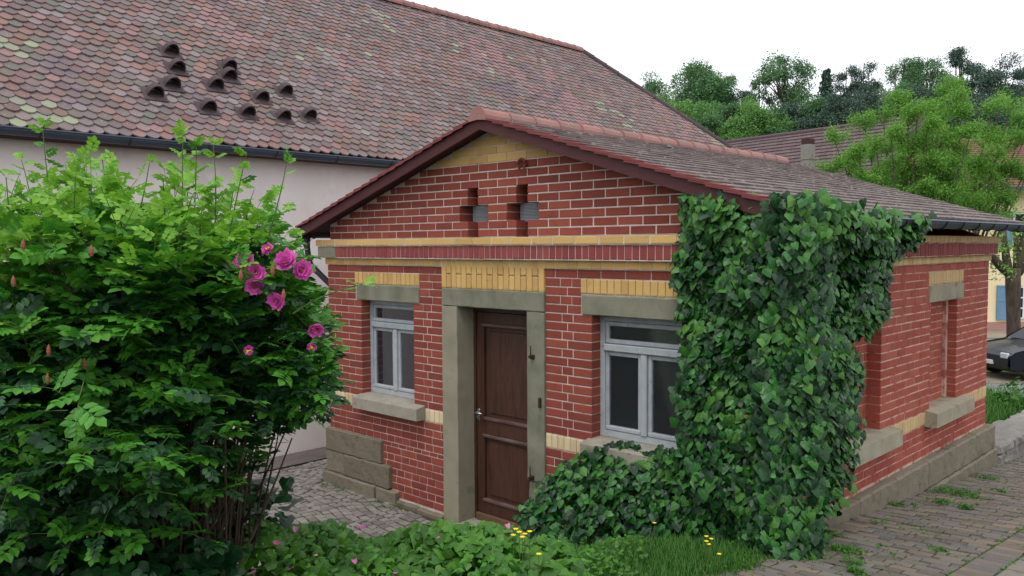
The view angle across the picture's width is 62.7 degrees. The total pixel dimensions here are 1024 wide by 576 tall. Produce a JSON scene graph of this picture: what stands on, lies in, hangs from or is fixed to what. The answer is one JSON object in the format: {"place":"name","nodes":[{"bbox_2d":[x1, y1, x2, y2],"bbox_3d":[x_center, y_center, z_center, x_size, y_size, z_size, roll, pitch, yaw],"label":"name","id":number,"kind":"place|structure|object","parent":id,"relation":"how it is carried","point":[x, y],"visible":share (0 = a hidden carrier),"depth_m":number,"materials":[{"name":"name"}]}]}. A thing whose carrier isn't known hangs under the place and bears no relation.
{"place":"outdoors","nodes":[
{"label":"outdoors","id":0,"kind":"place"},
{"bbox_2d":[86,458,435,568],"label":"courtyard","id":1,"kind":"structure","parent":0,"point":[355,509],"depth_m":8.92,"materials":[{"name":"stone"}]},
{"bbox_2d":[212,446,326,475],"bbox_3d":[-2.210,2.205,11.570,0.540,0.046,10.700,2,4,44],"label":"courtyard strip","id":2,"kind":"object","parent":1,"relation":"on","point":[302,457],"visible":0.11,"depth_m":10.94,"materials":[{"name":"concrete"}]},
{"bbox_2d":[317,481,410,513],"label":"wall foot grass","id":3,"kind":"structure","parent":1,"relation":"on","point":[378,501],"depth_m":9.09,"materials":[{"name":"green plant"}]},
{"bbox_2d":[253,456,1022,573],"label":"leaf litter","id":4,"kind":"object","parent":1,"relation":"on","point":[889,572],"visible":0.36,"depth_m":8.19,"materials":[{"name":"brown plant"}]},
{"bbox_2d":[69,338,997,575],"bbox_3d":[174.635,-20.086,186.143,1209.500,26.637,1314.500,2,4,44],"label":"ground","id":5,"kind":"structure","parent":0,"point":[257,573],"depth_m":4.45,"materials":[{"name":"soil"}]},
{"bbox_2d":[0,473,303,575],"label":"ivy ground cover","id":6,"kind":"object","parent":5,"relation":"on","point":[34,557],"visible":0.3,"depth_m":3.46,"materials":[{"name":"green plant"}]},
{"bbox_2d":[0,116,377,574],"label":"rose bush","id":7,"kind":"object","parent":5,"relation":"on","point":[153,345],"visible":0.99,"depth_m":3.39,"materials":[{"name":"green plant"}]},
{"bbox_2d":[126,518,583,575],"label":"ground cover","id":8,"kind":"object","parent":5,"relation":"on","point":[278,565],"visible":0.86,"depth_m":4.23,"materials":[{"name":"green plant"}]},
{"bbox_2d":[237,518,596,575],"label":"mixed seedlings","id":9,"kind":"object","parent":8,"relation":"on","point":[374,556],"visible":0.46,"depth_m":4.18,"materials":[{"name":"green plant"}]},
{"bbox_2d":[511,534,515,557],"bbox_3d":[0.006,1.378,4.208,0.030,0.300,0.031,2,4,44],"label":"yellow flower","id":10,"kind":"object","parent":8,"relation":"on","point":[513,535],"visible":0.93,"depth_m":4.20,"materials":[{"name":"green plant"}]},
{"bbox_2d":[517,531,521,563],"bbox_3d":[0.037,1.376,4.208,0.030,0.327,0.031,2,4,44],"label":"yellow flower","id":11,"kind":"object","parent":8,"relation":"on","point":[519,532],"visible":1,"depth_m":4.20,"materials":[{"name":"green plant"}]},
{"bbox_2d":[520,536,524,566],"bbox_3d":[0.051,1.385,4.158,0.030,0.324,0.031,2,4,44],"label":"yellow flower","id":12,"kind":"object","parent":8,"relation":"on","point":[522,537],"visible":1,"depth_m":4.15,"materials":[{"name":"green plant"}]},
{"bbox_2d":[527,530,532,569],"bbox_3d":[0.089,1.386,4.209,0.030,0.352,0.031,2,4,44],"label":"yellow flower","id":13,"kind":"object","parent":8,"relation":"on","point":[529,531],"visible":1,"depth_m":4.20,"materials":[{"name":"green plant"}]},
{"bbox_2d":[0,0,734,466],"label":"barn","id":14,"kind":"structure","parent":5,"relation":"on","point":[338,98],"depth_m":11.51,"materials":[{"name":"tile"}]},
{"bbox_2d":[464,534,649,575],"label":"weeds","id":15,"kind":"object","parent":5,"relation":"on","point":[602,554],"visible":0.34,"depth_m":5.28,"materials":[{"name":"green plant"}]},
{"bbox_2d":[294,106,1023,539],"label":"brick house","id":16,"kind":"structure","parent":5,"relation":"on","point":[508,332],"depth_m":8.12,"materials":[{"name":"red brick"}]},
{"bbox_2d":[370,300,414,399],"bbox_3d":[-1.252,0.660,9.159,0.912,1.042,0.082,2,4,44],"label":"window","id":17,"kind":"structure","parent":16,"relation":"in","point":[391,323],"depth_m":9.20,"materials":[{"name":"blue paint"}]},
{"bbox_2d":[475,311,530,532],"bbox_3d":[-0.046,1.290,8.126,0.861,2.088,0.109,2,4,44],"label":"door","id":18,"kind":"structure","parent":16,"relation":"in","point":[503,482],"depth_m":8.20,"materials":[{"name":"brown wood"}]},
{"bbox_2d":[600,316,681,449],"bbox_3d":[1.096,0.761,6.905,0.911,1.042,0.082,2,4,44],"label":"window","id":19,"kind":"structure","parent":16,"relation":"in","point":[636,405],"depth_m":6.96,"materials":[{"name":"white paint"}]},
{"bbox_2d":[511,187,937,560],"bbox_3d":[1.843,0.772,6.402,1.928,3.016,3.655,26,26,84],"label":"ivy","id":20,"kind":"object","parent":16,"relation":"attached to","point":[785,362],"visible":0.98,"depth_m":5.99,"materials":[{"name":"green plant"}]},
{"bbox_2d":[640,69,677,102],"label":"broadleaf tree","id":21,"kind":"object","parent":5,"relation":"on","point":[651,86],"visible":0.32,"depth_m":115.61,"materials":[{"name":"green plant"}]},
{"bbox_2d":[656,90,680,106],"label":"broadleaf tree","id":22,"kind":"object","parent":5,"relation":"on","point":[668,97],"visible":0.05,"depth_m":106.97,"materials":[{"name":"green plant"}]},
{"bbox_2d":[664,96,701,124],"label":"broadleaf tree","id":23,"kind":"object","parent":5,"relation":"on","point":[686,108],"visible":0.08,"depth_m":96.83,"materials":[{"name":"green plant"}]},
{"bbox_2d":[685,96,699,119],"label":"broadleaf tree","id":24,"kind":"object","parent":5,"relation":"on","point":[691,98],"visible":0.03,"depth_m":102.70,"materials":[{"name":"green plant"}]},
{"bbox_2d":[666,57,742,114],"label":"broadleaf tree","id":25,"kind":"object","parent":5,"relation":"on","point":[701,84],"visible":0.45,"depth_m":112.33,"materials":[{"name":"green plant"}]},
{"bbox_2d":[692,106,725,136],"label":"broadleaf tree","id":26,"kind":"object","parent":5,"relation":"on","point":[710,122],"visible":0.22,"depth_m":97.86,"materials":[{"name":"green plant"}]},
{"bbox_2d":[693,100,728,117],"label":"broadleaf tree","id":27,"kind":"object","parent":5,"relation":"on","point":[704,108],"visible":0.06,"depth_m":105.00,"materials":[{"name":"green plant"}]},
{"bbox_2d":[714,73,739,118],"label":"broadleaf tree","id":28,"kind":"object","parent":5,"relation":"on","point":[731,75],"visible":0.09,"depth_m":116.83,"materials":[{"name":"green plant"}]},
{"bbox_2d":[708,101,746,131],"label":"broadleaf tree","id":29,"kind":"object","parent":5,"relation":"on","point":[730,109],"visible":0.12,"depth_m":99.77,"materials":[{"name":"green plant"}]},
{"bbox_2d":[715,116,750,140],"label":"broadleaf tree","id":30,"kind":"object","parent":5,"relation":"on","point":[726,133],"visible":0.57,"depth_m":96.16,"materials":[{"name":"green plant"}]},
{"bbox_2d":[726,88,756,111],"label":"tree","id":31,"kind":"object","parent":5,"relation":"on","point":[741,95],"visible":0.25,"depth_m":112.15,"materials":[{"name":"green plant"}]},
{"bbox_2d":[726,92,778,136],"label":"broadleaf tree","id":32,"kind":"object","parent":5,"relation":"on","point":[754,118],"visible":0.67,"depth_m":95.70,"materials":[{"name":"green plant"}]},
{"bbox_2d":[747,74,771,112],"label":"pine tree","id":33,"kind":"object","parent":5,"relation":"on","point":[754,89],"visible":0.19,"depth_m":116.61,"materials":[{"name":"green plant"}]},
{"bbox_2d":[758,102,795,135],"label":"broadleaf tree","id":34,"kind":"object","parent":5,"relation":"on","point":[777,115],"visible":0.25,"depth_m":96.64,"materials":[{"name":"green plant"}]},
{"bbox_2d":[771,115,799,132],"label":"broadleaf tree","id":35,"kind":"object","parent":5,"relation":"on","point":[782,123],"visible":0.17,"depth_m":96.48,"materials":[{"name":"green plant"}]},
{"bbox_2d":[750,49,821,110],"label":"broadleaf tree","id":36,"kind":"object","parent":5,"relation":"on","point":[781,77],"visible":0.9,"depth_m":113.04,"materials":[{"name":"green plant"}]},
{"bbox_2d":[775,99,815,131],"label":"broadleaf tree","id":37,"kind":"object","parent":5,"relation":"on","point":[793,112],"visible":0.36,"depth_m":97.52,"materials":[{"name":"green plant"}]},
{"bbox_2d":[785,90,814,107],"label":"broadleaf tree","id":38,"kind":"object","parent":5,"relation":"on","point":[799,98],"visible":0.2,"depth_m":110.97,"materials":[{"name":"green plant"}]},
{"bbox_2d":[798,95,836,121],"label":"broadleaf tree","id":39,"kind":"object","parent":5,"relation":"on","point":[810,106],"visible":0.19,"depth_m":98.70,"materials":[{"name":"green plant"}]},
{"bbox_2d":[814,68,834,101],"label":"spruce tree","id":40,"kind":"object","parent":5,"relation":"on","point":[825,87],"visible":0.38,"depth_m":110.24,"materials":[{"name":"green plant"}]},
{"bbox_2d":[725,114,933,185],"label":"brown roofed house","id":41,"kind":"structure","parent":5,"relation":"on","point":[803,147],"depth_m":45.45,"materials":[{"name":"tile"}]},
{"bbox_2d":[810,90,861,128],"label":"broadleaf tree","id":42,"kind":"object","parent":5,"relation":"on","point":[827,114],"visible":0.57,"depth_m":96.15,"materials":[{"name":"green plant"}]},
{"bbox_2d":[830,62,865,103],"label":"pine tree","id":43,"kind":"object","parent":5,"relation":"on","point":[841,77],"visible":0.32,"depth_m":112.30,"materials":[{"name":"green plant"}]},
{"bbox_2d":[835,88,874,123],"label":"broadleaf tree","id":44,"kind":"object","parent":5,"relation":"on","point":[859,104],"visible":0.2,"depth_m":97.28,"materials":[{"name":"green plant"}]},
{"bbox_2d":[847,60,883,101],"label":"pine tree","id":45,"kind":"object","parent":5,"relation":"on","point":[866,86],"visible":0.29,"depth_m":113.45,"materials":[{"name":"green plant"}]},
{"bbox_2d":[867,86,886,109],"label":"broadleaf tree","id":46,"kind":"object","parent":5,"relation":"on","point":[880,89],"visible":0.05,"depth_m":109.98,"materials":[{"name":"green plant"}]},
{"bbox_2d":[864,90,899,119],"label":"broadleaf tree","id":47,"kind":"object","parent":5,"relation":"on","point":[876,98],"visible":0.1,"depth_m":97.79,"materials":[{"name":"green plant"}]},
{"bbox_2d":[879,79,919,116],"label":"broadleaf tree","id":48,"kind":"object","parent":5,"relation":"on","point":[900,86],"visible":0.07,"depth_m":99.83,"materials":[{"name":"green plant"}]},
{"bbox_2d":[883,54,928,93],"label":"broadleaf tree","id":49,"kind":"object","parent":5,"relation":"on","point":[894,74],"visible":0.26,"depth_m":113.84,"materials":[{"name":"green plant"}]},
{"bbox_2d":[899,55,954,108],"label":"broadleaf tree","id":50,"kind":"object","parent":5,"relation":"on","point":[922,75],"visible":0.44,"depth_m":111.92,"materials":[{"name":"green plant"}]},
{"bbox_2d":[901,79,958,138],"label":"broadleaf tree","id":51,"kind":"object","parent":5,"relation":"on","point":[930,90],"visible":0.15,"depth_m":96.42,"materials":[{"name":"green plant"}]},
{"bbox_2d":[887,138,1023,330],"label":"cream house","id":52,"kind":"structure","parent":5,"relation":"on","point":[996,316],"depth_m":31.99,"materials":[{"name":"beige tile"}]},
{"bbox_2d":[1012,212,1023,244],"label":"window","id":53,"kind":"structure","parent":52,"relation":"in","point":[1018,217],"depth_m":31.84,"materials":[{"name":"white paint"}]},
{"bbox_2d":[1021,286,1023,318],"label":"window","id":54,"kind":"structure","parent":52,"relation":"in","point":[1022,287],"depth_m":31.99,"materials":[{"name":"white paint"}]},
{"bbox_2d":[928,73,984,137],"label":"broadleaf tree","id":55,"kind":"object","parent":5,"relation":"on","point":[959,122],"visible":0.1,"depth_m":96.27,"materials":[{"name":"green plant"}]},
{"bbox_2d":[940,45,984,102],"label":"pine tree","id":56,"kind":"object","parent":5,"relation":"on","point":[956,56],"visible":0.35,"depth_m":110.51,"materials":[{"name":"green plant"}]},
{"bbox_2d":[961,92,1013,137],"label":"broadleaf tree","id":57,"kind":"object","parent":5,"relation":"on","point":[1002,119],"visible":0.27,"depth_m":97.63,"materials":[{"name":"green plant"}]},
{"bbox_2d":[968,49,1023,110],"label":"pine tree","id":58,"kind":"object","parent":5,"relation":"on","point":[988,81],"visible":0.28,"depth_m":105.57,"materials":[{"name":"green plant"}]},
{"bbox_2d":[982,100,1023,136],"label":"broadleaf tree","id":59,"kind":"object","parent":5,"relation":"on","point":[1010,122],"visible":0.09,"depth_m":98.72,"materials":[{"name":"green plant"}]},
{"bbox_2d":[986,377,1023,413],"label":"shrub","id":60,"kind":"object","parent":5,"relation":"on","point":[1014,397],"visible":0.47,"depth_m":13.88,"materials":[{"name":"green plant"}]},
{"bbox_2d":[988,202,1023,335],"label":"old tree","id":61,"kind":"object","parent":5,"relation":"on","point":[1013,274],"visible":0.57,"depth_m":25.39,"materials":[{"name":"green plant"}]},
{"bbox_2d":[992,410,1023,463],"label":"stone wall","id":62,"kind":"structure","parent":5,"relation":"on","point":[1009,438],"depth_m":10.73,"materials":[{"name":"grey stone"}]},
{"bbox_2d":[1010,66,1023,105],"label":"pine tree","id":63,"kind":"object","parent":5,"relation":"on","point":[1020,85],"visible":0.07,"depth_m":108.08,"materials":[{"name":"green plant"}]},
{"bbox_2d":[441,531,776,575],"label":"grass","id":64,"kind":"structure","parent":0,"point":[655,551],"depth_m":5.41,"materials":[{"name":"green plant"}]},
{"bbox_2d":[407,0,1023,138],"label":"sky","id":65,"kind":"structure","parent":0,"point":[633,37],"materials":[{"name":"white"}]},
{"bbox_2d":[615,456,1023,575],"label":"path","id":66,"kind":"structure","parent":0,"point":[921,559],"depth_m":6.34,"materials":[{"name":"grey stone"}]},
{"bbox_2d":[656,458,1023,575],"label":"joint weeds","id":67,"kind":"object","parent":66,"relation":"on","point":[895,556],"visible":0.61,"depth_m":5.95,"materials":[{"name":"green plant"}]},
{"bbox_2d":[987,331,1005,337],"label":"pavement","id":68,"kind":"structure","parent":0,"point":[996,334],"depth_m":30.78,"materials":[{"name":"beige concrete"}]},
{"bbox_2d":[986,370,1013,372],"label":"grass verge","id":69,"kind":"object","parent":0,"point":[987,371],"depth_m":21.84,"materials":[{"name":"green plant"}]},
{"bbox_2d":[986,373,1023,382],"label":"gravel verge","id":70,"kind":"structure","parent":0,"point":[998,377],"depth_m":21.04,"materials":[{"name":"beige gravel"}]},
{"bbox_2d":[812,71,991,230],"bbox_3d":[9.203,-1.439,19.653,4.813,7.396,2.868,0,3,-2],"label":"feathery tree","id":71,"kind":"object","parent":70,"relation":"on","point":[936,172],"visible":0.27,"depth_m":18.97,"materials":[{"name":"green plant"}]},
{"bbox_2d":[961,86,1023,240],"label":"slender tree","id":72,"kind":"object","parent":70,"relation":"on","point":[1007,169],"visible":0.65,"depth_m":20.45,"materials":[{"name":"green plant"}]},
{"bbox_2d":[986,327,1023,372],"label":"parked car","id":73,"kind":"object","parent":70,"relation":"on","point":[1006,353],"visible":0.64,"depth_m":20.77,"materials":[{"name":"blue paint"}]},
{"bbox_2d":[986,383,1023,395],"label":"road","id":74,"kind":"structure","parent":0,"point":[996,385],"depth_m":19.75,"materials":[{"name":"grey asphalt"}]},
{"label":"meadow","id":75,"kind":"structure","parent":0,"visible":0},
{"bbox_2d":[985,380,1023,423],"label":"tall grass","id":76,"kind":"structure","parent":75,"relation":"on","point":[994,413],"depth_m":13.32,"materials":[{"name":"green plant"}]}
]}

